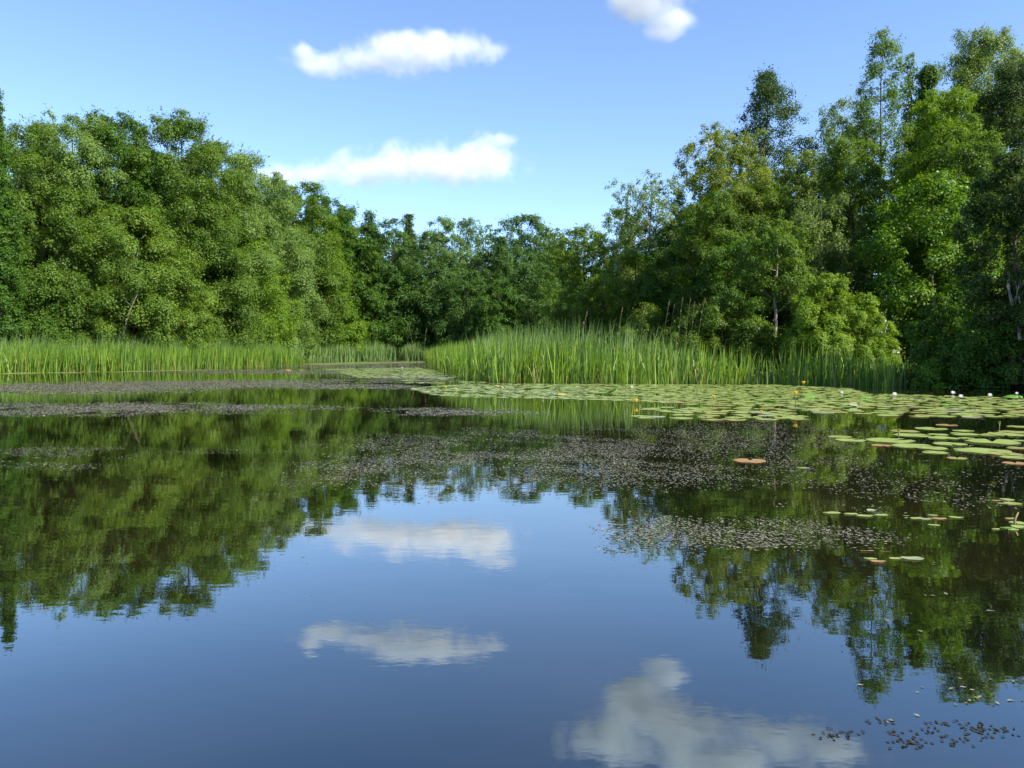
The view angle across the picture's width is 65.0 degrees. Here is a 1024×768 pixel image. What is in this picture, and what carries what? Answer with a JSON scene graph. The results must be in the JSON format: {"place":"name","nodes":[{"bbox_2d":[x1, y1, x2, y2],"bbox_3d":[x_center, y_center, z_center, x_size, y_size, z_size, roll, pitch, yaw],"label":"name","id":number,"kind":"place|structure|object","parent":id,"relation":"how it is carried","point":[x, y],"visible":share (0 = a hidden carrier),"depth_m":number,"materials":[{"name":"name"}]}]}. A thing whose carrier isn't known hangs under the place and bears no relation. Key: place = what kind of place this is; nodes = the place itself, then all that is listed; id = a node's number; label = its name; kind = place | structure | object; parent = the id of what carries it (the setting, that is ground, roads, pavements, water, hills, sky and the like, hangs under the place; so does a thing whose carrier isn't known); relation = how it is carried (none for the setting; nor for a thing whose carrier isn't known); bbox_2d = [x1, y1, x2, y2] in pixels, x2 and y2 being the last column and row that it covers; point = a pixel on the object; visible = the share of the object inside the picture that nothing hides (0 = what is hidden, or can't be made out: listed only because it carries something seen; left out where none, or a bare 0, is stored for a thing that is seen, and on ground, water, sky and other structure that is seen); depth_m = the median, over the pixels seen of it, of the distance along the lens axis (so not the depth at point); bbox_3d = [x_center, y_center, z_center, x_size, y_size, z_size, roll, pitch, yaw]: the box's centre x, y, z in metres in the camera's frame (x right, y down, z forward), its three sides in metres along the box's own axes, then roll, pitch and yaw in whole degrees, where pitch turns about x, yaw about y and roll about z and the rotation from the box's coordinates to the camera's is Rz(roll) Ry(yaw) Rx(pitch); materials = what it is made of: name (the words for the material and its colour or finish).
{"place":"outdoors","nodes":[
{"label":"outdoors","id":0,"kind":"place"},
{"bbox_2d":[0,360,1023,767],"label":"water","id":1,"kind":"structure","parent":0,"point":[194,602],"depth_m":3.85,"materials":[{"name":"blue liquid"}]},
{"bbox_2d":[0,329,307,372],"bbox_3d":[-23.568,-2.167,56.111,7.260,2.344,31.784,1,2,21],"label":"reed bed","id":2,"kind":"object","parent":1,"relation":"in","point":[113,358],"visible":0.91,"depth_m":51.03,"materials":[{"name":"green plant"}]},
{"bbox_2d":[294,338,430,361],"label":"reed bed","id":3,"kind":"object","parent":1,"relation":"in","point":[338,352],"visible":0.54,"depth_m":110.92,"materials":[{"name":"green plant"}]},
{"bbox_2d":[0,360,1023,722],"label":"floating pondweed","id":4,"kind":"object","parent":1,"relation":"on","point":[140,388],"visible":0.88,"depth_m":9.49,"materials":[{"name":"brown plant"}]},
{"bbox_2d":[2,361,1023,410],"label":"lily pads","id":5,"kind":"object","parent":1,"relation":"on","point":[715,391],"visible":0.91,"depth_m":22.51,"materials":[{"name":"green plant"}]},
{"bbox_2d":[424,317,915,386],"bbox_3d":[-1.888,-2.203,54.127,13.837,2.571,63.036,-1,2,-19],"label":"reed bed","id":6,"kind":"object","parent":1,"relation":"in","point":[452,360],"visible":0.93,"depth_m":29.96,"materials":[{"name":"green plant"}]},
{"bbox_2d":[866,438,914,442],"bbox_3d":[4.698,0.698,10.013,0.573,0.015,0.572,-1,2,-15],"label":"lily pad","id":7,"kind":"object","parent":1,"relation":"on","point":[895,440],"visible":1,"depth_m":10.00,"materials":[{"name":"green plant"}]},
{"bbox_2d":[892,443,934,447],"bbox_3d":[4.705,0.725,9.443,0.484,0.006,0.487,0,2,9],"label":"lily pad","id":8,"kind":"object","parent":1,"relation":"on","point":[905,445],"visible":1,"depth_m":9.46,"materials":[{"name":"green plant"}]},
{"bbox_2d":[953,448,1011,453],"bbox_3d":[5.251,0.742,8.977,0.570,0.007,0.574,2,3,40],"label":"lily pad","id":9,"kind":"object","parent":1,"relation":"on","point":[981,450],"visible":1,"depth_m":8.98,"materials":[{"name":"green plant"}]},
{"bbox_2d":[965,439,1020,444],"bbox_3d":[5.898,0.702,9.881,0.610,0.016,0.598,1,3,28],"label":"lily pad","id":10,"kind":"object","parent":1,"relation":"on","point":[1006,441],"visible":1,"depth_m":9.88,"materials":[{"name":"green plant"}]},
{"bbox_2d":[0,0,1023,352],"label":"sky","id":11,"kind":"structure","parent":0,"point":[486,111],"materials":[{"name":"blue"}]},
{"bbox_2d":[396,353,1023,388],"bbox_3d":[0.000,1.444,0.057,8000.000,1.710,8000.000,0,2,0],"label":"ground","id":12,"kind":"structure","parent":0,"point":[1019,386],"depth_m":28.54,"materials":[{"name":"green plant"}]},
{"bbox_2d":[0,89,37,348],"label":"alder tree","id":13,"kind":"object","parent":12,"relation":"on","point":[9,226],"visible":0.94,"depth_m":49.56,"materials":[{"name":"green plant"}]},
{"bbox_2d":[2,220,75,333],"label":"alder tree","id":14,"kind":"object","parent":12,"relation":"on","point":[47,251],"visible":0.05,"depth_m":54.66,"materials":[{"name":"green plant"}]},
{"bbox_2d":[3,313,77,347],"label":"shrub","id":15,"kind":"object","parent":12,"relation":"on","point":[24,331],"visible":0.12,"depth_m":52.16,"materials":[{"name":"green plant"}]},
{"bbox_2d":[6,147,77,212],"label":"alder tree","id":16,"kind":"object","parent":12,"relation":"on","point":[13,176],"visible":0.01,"depth_m":64.94,"materials":[{"name":"green plant"}]},
{"bbox_2d":[3,274,93,351],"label":"broadleaf tree","id":17,"kind":"object","parent":12,"relation":"on","point":[41,327],"visible":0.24,"depth_m":53.24,"materials":[{"name":"green plant"}]},
{"bbox_2d":[0,118,101,344],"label":"alder tree","id":18,"kind":"object","parent":12,"relation":"on","point":[61,220],"visible":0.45,"depth_m":53.19,"materials":[{"name":"green plant"}]},
{"bbox_2d":[18,179,134,339],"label":"alder tree","id":19,"kind":"object","parent":12,"relation":"on","point":[75,243],"visible":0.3,"depth_m":54.53,"materials":[{"name":"green plant"}]},
{"bbox_2d":[9,103,151,342],"bbox_3d":[-31.693,-10.716,58.391,12.464,18.307,11.275,0,2,0],"label":"alder tree","id":20,"kind":"object","parent":12,"relation":"on","point":[86,142],"visible":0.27,"depth_m":56.13,"materials":[{"name":"green plant"}]},
{"bbox_2d":[57,316,128,353],"bbox_3d":[-28.725,-2.692,54.602,5.905,3.853,5.250,0,2,0],"label":"shrub","id":21,"kind":"object","parent":12,"relation":"on","point":[80,335],"visible":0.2,"depth_m":54.09,"materials":[{"name":"green plant"}]},
{"bbox_2d":[66,105,189,339],"bbox_3d":[-29.157,-11.106,60.953,8.856,19.008,8.456,0,2,0],"label":"alder tree","id":22,"kind":"object","parent":12,"relation":"on","point":[131,124],"visible":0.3,"depth_m":58.83,"materials":[{"name":"green plant"}]},
{"bbox_2d":[39,202,218,348],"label":"broadleaf tree","id":23,"kind":"object","parent":12,"relation":"on","point":[101,301],"visible":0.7,"depth_m":55.18,"materials":[{"name":"green plant"}]},
{"bbox_2d":[125,255,220,353],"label":"broadleaf tree","id":24,"kind":"object","parent":12,"relation":"on","point":[199,334],"visible":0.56,"depth_m":57.17,"materials":[{"name":"green plant"}]},
{"bbox_2d":[108,106,263,346],"bbox_3d":[-25.890,-11.290,63.521,12.289,19.524,11.211,0,2,0],"label":"alder tree","id":25,"kind":"object","parent":12,"relation":"on","point":[211,154],"visible":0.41,"depth_m":61.38,"materials":[{"name":"green plant"}]},
{"bbox_2d":[163,318,226,347],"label":"shrub","id":26,"kind":"object","parent":12,"relation":"on","point":[212,338],"visible":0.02,"depth_m":60.33,"materials":[{"name":"green plant"}]},
{"bbox_2d":[141,189,267,350],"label":"alder tree","id":27,"kind":"object","parent":12,"relation":"on","point":[242,315],"visible":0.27,"depth_m":63.21,"materials":[{"name":"green plant"}]},
{"bbox_2d":[170,139,287,332],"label":"alder tree","id":28,"kind":"object","parent":12,"relation":"on","point":[243,161],"visible":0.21,"depth_m":68.06,"materials":[{"name":"green plant"}]},
{"bbox_2d":[200,275,272,351],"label":"broadleaf tree","id":29,"kind":"object","parent":12,"relation":"on","point":[258,333],"visible":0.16,"depth_m":65.38,"materials":[{"name":"green plant"}]},
{"bbox_2d":[220,182,298,298],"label":"alder tree","id":30,"kind":"object","parent":12,"relation":"on","point":[247,203],"visible":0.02,"depth_m":82.97,"materials":[{"name":"green plant"}]},
{"bbox_2d":[230,226,295,348],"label":"alder tree","id":31,"kind":"object","parent":12,"relation":"on","point":[272,290],"visible":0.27,"depth_m":70.28,"materials":[{"name":"green plant"}]},
{"bbox_2d":[216,170,322,352],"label":"alder tree","id":32,"kind":"object","parent":12,"relation":"on","point":[299,263],"visible":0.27,"depth_m":82.80,"materials":[{"name":"green plant"}]},
{"bbox_2d":[254,282,306,349],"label":"broadleaf tree","id":33,"kind":"object","parent":12,"relation":"on","point":[288,326],"visible":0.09,"depth_m":77.37,"materials":[{"name":"green plant"}]},
{"bbox_2d":[250,228,335,359],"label":"alder tree","id":34,"kind":"object","parent":12,"relation":"on","point":[314,306],"visible":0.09,"depth_m":96.72,"materials":[{"name":"green plant"}]},
{"bbox_2d":[251,179,357,342],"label":"alder tree","id":35,"kind":"object","parent":12,"relation":"on","point":[314,214],"visible":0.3,"depth_m":104.97,"materials":[{"name":"green plant"}]},
{"bbox_2d":[302,336,321,360],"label":"shrub","id":36,"kind":"object","parent":12,"relation":"on","point":[310,350],"visible":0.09,"depth_m":96.64,"materials":[{"name":"green plant"}]},
{"bbox_2d":[305,291,336,346],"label":"broadleaf tree","id":37,"kind":"object","parent":12,"relation":"on","point":[318,336],"visible":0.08,"depth_m":104.77,"materials":[{"name":"green plant"}]},
{"bbox_2d":[290,193,372,340],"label":"alder tree","id":38,"kind":"object","parent":12,"relation":"on","point":[348,231],"visible":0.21,"depth_m":115.79,"materials":[{"name":"green plant"}]},
{"bbox_2d":[306,214,370,353],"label":"alder tree","id":39,"kind":"object","parent":12,"relation":"on","point":[354,334],"visible":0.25,"depth_m":110.95,"materials":[{"name":"green plant"}]},
{"bbox_2d":[335,205,370,334],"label":"alder tree","id":40,"kind":"object","parent":12,"relation":"on","point":[357,255],"visible":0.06,"depth_m":119.29,"materials":[{"name":"green plant"}]},
{"bbox_2d":[343,237,395,346],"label":"alder tree","id":41,"kind":"object","parent":12,"relation":"on","point":[369,296],"visible":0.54,"depth_m":115.62,"materials":[{"name":"green plant"}]},
{"bbox_2d":[355,208,397,319],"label":"alder tree","id":42,"kind":"object","parent":12,"relation":"on","point":[369,227],"visible":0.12,"depth_m":122.45,"materials":[{"name":"green plant"}]},
{"bbox_2d":[355,236,401,286],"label":"alder tree","id":43,"kind":"object","parent":12,"relation":"on","point":[390,251],"visible":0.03,"depth_m":132.22,"materials":[{"name":"green plant"}]},
{"bbox_2d":[364,217,427,356],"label":"alder tree","id":44,"kind":"object","parent":12,"relation":"on","point":[404,243],"visible":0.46,"depth_m":118.65,"materials":[{"name":"green plant"}]},
{"bbox_2d":[367,265,432,356],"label":"alder tree","id":45,"kind":"object","parent":12,"relation":"on","point":[395,339],"visible":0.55,"depth_m":117.89,"materials":[{"name":"green plant"}]},
{"bbox_2d":[397,214,420,309],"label":"alder tree","id":46,"kind":"object","parent":12,"relation":"on","point":[408,227],"visible":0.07,"depth_m":125.70,"materials":[{"name":"green plant"}]},
{"bbox_2d":[393,250,467,350],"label":"alder tree","id":47,"kind":"object","parent":12,"relation":"on","point":[422,300],"visible":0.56,"depth_m":118.00,"materials":[{"name":"green plant"}]},
{"bbox_2d":[411,215,476,316],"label":"birch tree","id":48,"kind":"object","parent":12,"relation":"on","point":[439,241],"visible":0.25,"depth_m":135.08,"materials":[{"name":"green plant"}]},
{"bbox_2d":[423,278,468,342],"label":"birch tree","id":49,"kind":"object","parent":12,"relation":"on","point":[431,313],"visible":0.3,"depth_m":117.33,"materials":[{"name":"green plant"}]},
{"bbox_2d":[429,318,477,350],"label":"shrub","id":50,"kind":"object","parent":12,"relation":"on","point":[454,337],"visible":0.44,"depth_m":113.22,"materials":[{"name":"green plant"}]},
{"bbox_2d":[431,268,502,346],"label":"alder tree","id":51,"kind":"object","parent":12,"relation":"on","point":[458,288],"visible":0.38,"depth_m":114.72,"materials":[{"name":"green plant"}]},
{"bbox_2d":[448,217,486,339],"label":"birch tree","id":52,"kind":"object","parent":12,"relation":"on","point":[465,223],"visible":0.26,"depth_m":139.30,"materials":[{"name":"green plant"}]},
{"bbox_2d":[468,224,496,272],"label":"birch tree","id":53,"kind":"object","parent":12,"relation":"on","point":[487,237],"visible":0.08,"depth_m":148.23,"materials":[{"name":"green plant"}]},
{"bbox_2d":[466,279,523,342],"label":"alder tree","id":54,"kind":"object","parent":12,"relation":"on","point":[491,292],"visible":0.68,"depth_m":108.50,"materials":[{"name":"green plant"}]},
{"bbox_2d":[478,236,522,341],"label":"alder tree","id":55,"kind":"object","parent":12,"relation":"on","point":[501,262],"visible":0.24,"depth_m":120.55,"materials":[{"name":"green plant"}]},
{"bbox_2d":[464,213,559,340],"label":"broadleaf tree","id":56,"kind":"object","parent":12,"relation":"on","point":[520,242],"visible":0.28,"depth_m":129.24,"materials":[{"name":"green plant"}]},
{"bbox_2d":[496,262,563,344],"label":"alder tree","id":57,"kind":"object","parent":12,"relation":"on","point":[527,317],"visible":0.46,"depth_m":109.59,"materials":[{"name":"green plant"}]},
{"bbox_2d":[534,248,582,336],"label":"alder tree","id":58,"kind":"object","parent":12,"relation":"on","point":[556,280],"visible":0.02,"depth_m":115.91,"materials":[{"name":"green plant"}]},
{"bbox_2d":[536,228,588,344],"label":"birch tree","id":59,"kind":"object","parent":12,"relation":"on","point":[551,299],"visible":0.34,"depth_m":91.08,"materials":[{"name":"green plant"}]},
{"bbox_2d":[534,222,612,344],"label":"alder tree","id":60,"kind":"object","parent":12,"relation":"on","point":[571,256],"visible":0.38,"depth_m":60.90,"materials":[{"name":"green plant"}]},
{"bbox_2d":[559,295,599,346],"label":"shrub","id":61,"kind":"object","parent":12,"relation":"on","point":[571,321],"visible":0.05,"depth_m":56.05,"materials":[{"name":"green plant"}]},
{"bbox_2d":[555,257,616,331],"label":"alder tree","id":62,"kind":"object","parent":12,"relation":"on","point":[569,302],"visible":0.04,"depth_m":78.72,"materials":[{"name":"green plant"}]},
{"bbox_2d":[567,273,635,346],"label":"broadleaf tree","id":63,"kind":"object","parent":12,"relation":"on","point":[585,300],"visible":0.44,"depth_m":51.38,"materials":[{"name":"green plant"}]},
{"bbox_2d":[576,205,669,317],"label":"birch tree","id":64,"kind":"object","parent":12,"relation":"on","point":[603,249],"visible":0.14,"depth_m":57.36,"materials":[{"name":"green plant"}]},
{"bbox_2d":[595,244,677,363],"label":"alder tree","id":65,"kind":"object","parent":12,"relation":"on","point":[609,275],"visible":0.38,"depth_m":48.53,"materials":[{"name":"green plant"}]},
{"bbox_2d":[611,302,673,359],"bbox_3d":[6.987,-2.587,41.913,4.005,3.375,3.885,0,2,0],"label":"shrub","id":66,"kind":"object","parent":12,"relation":"on","point":[652,318],"visible":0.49,"depth_m":41.49,"materials":[{"name":"green plant"}]},
{"bbox_2d":[600,169,694,323],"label":"birch tree","id":67,"kind":"object","parent":12,"relation":"on","point":[625,239],"visible":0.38,"depth_m":52.90,"materials":[{"name":"green plant"}]},
{"bbox_2d":[665,189,684,284],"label":"young tree","id":68,"kind":"object","parent":12,"relation":"on","point":[676,215],"visible":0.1,"depth_m":55.40,"materials":[{"name":"green plant"}]},
{"bbox_2d":[634,220,719,340],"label":"alder tree","id":69,"kind":"object","parent":12,"relation":"on","point":[659,300],"visible":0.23,"depth_m":46.14,"materials":[{"name":"green plant"}]},
{"bbox_2d":[657,304,723,363],"bbox_3d":[8.251,-2.205,36.979,3.293,3.026,3.082,0,2,0],"label":"willow shrub","id":70,"kind":"object","parent":12,"relation":"on","point":[694,316],"visible":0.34,"depth_m":36.51,"materials":[{"name":"green plant"}]},
{"bbox_2d":[652,186,768,361],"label":"alder tree","id":71,"kind":"object","parent":12,"relation":"on","point":[693,236],"visible":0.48,"depth_m":42.10,"materials":[{"name":"green plant"}]},
{"bbox_2d":[675,292,784,367],"bbox_3d":[9.504,-2.423,36.139,4.608,3.395,4.372,0,2,0],"label":"shrub","id":72,"kind":"object","parent":12,"relation":"on","point":[718,318],"visible":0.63,"depth_m":35.60,"materials":[{"name":"green plant"}]},
{"bbox_2d":[656,121,804,298],"bbox_3d":[12.523,-7.847,46.074,7.719,13.505,8.556,0,2,0],"label":"birch tree","id":73,"kind":"object","parent":12,"relation":"on","point":[722,178],"visible":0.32,"depth_m":44.61,"materials":[{"name":"green plant"}]},
{"bbox_2d":[681,236,782,352],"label":"alder tree","id":74,"kind":"object","parent":12,"relation":"on","point":[755,300],"visible":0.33,"depth_m":39.37,"materials":[{"name":"green plant"}]},
{"bbox_2d":[724,315,782,369],"bbox_3d":[10.529,-1.747,35.020,3.178,2.487,2.703,0,2,0],"label":"shrub","id":75,"kind":"object","parent":12,"relation":"on","point":[766,340],"visible":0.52,"depth_m":34.44,"materials":[{"name":"green plant"}]},
{"bbox_2d":[716,178,807,351],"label":"alder tree","id":76,"kind":"object","parent":12,"relation":"on","point":[767,197],"visible":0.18,"depth_m":42.59,"materials":[{"name":"green plant"}]},
{"bbox_2d":[678,63,846,249],"bbox_3d":[16.773,-10.948,52.858,10.966,19.113,8.378,1,3,32],"label":"oak tree","id":77,"kind":"object","parent":12,"relation":"on","point":[762,88],"visible":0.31,"depth_m":51.30,"materials":[{"name":"green plant"}]},
{"bbox_2d":[727,215,818,336],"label":"broadleaf tree","id":78,"kind":"object","parent":12,"relation":"on","point":[776,288],"visible":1,"depth_m":35.35,"materials":[{"name":"green plant"}]},
{"bbox_2d":[769,325,819,367],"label":"shrub","id":79,"kind":"object","parent":12,"relation":"on","point":[786,334],"visible":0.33,"depth_m":34.22,"materials":[{"name":"green plant"}]},
{"bbox_2d":[762,148,838,292],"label":"birch tree","id":80,"kind":"object","parent":12,"relation":"on","point":[799,175],"visible":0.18,"depth_m":46.02,"materials":[{"name":"green plant"}]},
{"bbox_2d":[756,192,873,343],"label":"birch tree","id":81,"kind":"object","parent":12,"relation":"on","point":[845,266],"visible":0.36,"depth_m":39.04,"materials":[{"name":"green plant"}]},
{"bbox_2d":[774,272,868,370],"bbox_3d":[12.852,-2.554,32.984,3.619,4.001,4.248,2,3,36],"label":"willow shrub","id":82,"kind":"object","parent":12,"relation":"on","point":[826,321],"visible":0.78,"depth_m":32.43,"materials":[{"name":"green plant"}]},
{"bbox_2d":[703,355,971,383],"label":"undergrowth","id":83,"kind":"object","parent":12,"relation":"on","point":[872,369],"visible":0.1,"depth_m":30.93,"materials":[{"name":"green plant"}]},
{"bbox_2d":[806,94,876,281],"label":"birch tree","id":84,"kind":"object","parent":12,"relation":"on","point":[833,114],"visible":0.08,"depth_m":50.03,"materials":[{"name":"green plant"}]},
{"bbox_2d":[804,131,906,338],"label":"alder tree","id":85,"kind":"object","parent":12,"relation":"on","point":[839,164],"visible":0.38,"depth_m":41.02,"materials":[{"name":"green plant"}]},
{"bbox_2d":[832,291,904,368],"bbox_3d":[14.258,-2.111,32.444,3.280,3.259,2.674,-2,3,-36],"label":"willow shrub","id":86,"kind":"object","parent":12,"relation":"on","point":[886,344],"visible":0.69,"depth_m":31.90,"materials":[{"name":"green plant"}]},
{"bbox_2d":[822,26,941,275],"bbox_3d":[20.983,-10.515,45.360,5.855,18.846,6.378,0,2,0],"label":"birch tree","id":87,"kind":"object","parent":12,"relation":"on","point":[866,123],"visible":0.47,"depth_m":45.09,"materials":[{"name":"green plant"}]},
{"bbox_2d":[890,51,920,363],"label":"young tree","id":88,"kind":"object","parent":12,"relation":"on","point":[908,66],"visible":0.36,"depth_m":47.29,"materials":[{"name":"green plant"}]},
{"bbox_2d":[881,59,955,330],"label":"alder tree","id":89,"kind":"object","parent":12,"relation":"on","point":[928,76],"visible":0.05,"depth_m":46.15,"materials":[{"name":"green plant"}]},
{"bbox_2d":[843,167,1005,362],"bbox_3d":[18.012,-4.867,34.818,6.764,8.418,7.167,1,3,31],"label":"broadleaf tree","id":90,"kind":"object","parent":12,"relation":"on","point":[900,291],"visible":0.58,"depth_m":34.11,"materials":[{"name":"green plant"}]},
{"bbox_2d":[906,354,956,387],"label":"shrub","id":91,"kind":"object","parent":12,"relation":"on","point":[933,376],"visible":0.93,"depth_m":25.59,"materials":[{"name":"green plant"}]},
{"bbox_2d":[900,291,979,381],"bbox_3d":[14.712,-1.618,27.473,2.554,3.113,2.993,1,2,17],"label":"shrub","id":92,"kind":"object","parent":12,"relation":"on","point":[924,348],"visible":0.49,"depth_m":27.25,"materials":[{"name":"green plant"}]},
{"bbox_2d":[879,83,1004,350],"bbox_3d":[20.797,-7.548,38.790,5.876,13.435,5.428,0,2,0],"label":"alder tree","id":93,"kind":"object","parent":12,"relation":"on","point":[961,102],"visible":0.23,"depth_m":38.13,"materials":[{"name":"green plant"}]},
{"bbox_2d":[897,127,1023,353],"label":"alder tree","id":94,"kind":"object","parent":12,"relation":"on","point":[942,158],"visible":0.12,"depth_m":35.83,"materials":[{"name":"green plant"}]},
{"bbox_2d":[929,314,1023,388],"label":"shrub","id":95,"kind":"object","parent":12,"relation":"on","point":[963,349],"visible":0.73,"depth_m":24.94,"materials":[{"name":"green plant"}]},
{"bbox_2d":[933,23,1023,269],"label":"birch tree","id":96,"kind":"object","parent":12,"relation":"on","point":[975,61],"visible":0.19,"depth_m":48.23,"materials":[{"name":"green plant"}]},
{"bbox_2d":[938,57,1023,285],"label":"broadleaf tree","id":97,"kind":"object","parent":12,"relation":"on","point":[1007,119],"visible":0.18,"depth_m":40.93,"materials":[{"name":"green plant"}]},
{"bbox_2d":[941,146,1023,384],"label":"broadleaf tree","id":98,"kind":"object","parent":12,"relation":"on","point":[980,218],"visible":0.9,"depth_m":24.78,"materials":[{"name":"green plant"}]},
{"bbox_2d":[956,281,1023,385],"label":"shrub","id":99,"kind":"object","parent":12,"relation":"on","point":[999,346],"visible":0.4,"depth_m":24.70,"materials":[{"name":"green plant"}]},
{"bbox_2d":[1007,272,1023,340],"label":"bare trunk","id":100,"kind":"object","parent":12,"relation":"on","point":[1011,300],"visible":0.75,"depth_m":24.26,"materials":[{"name":"grey plant"}]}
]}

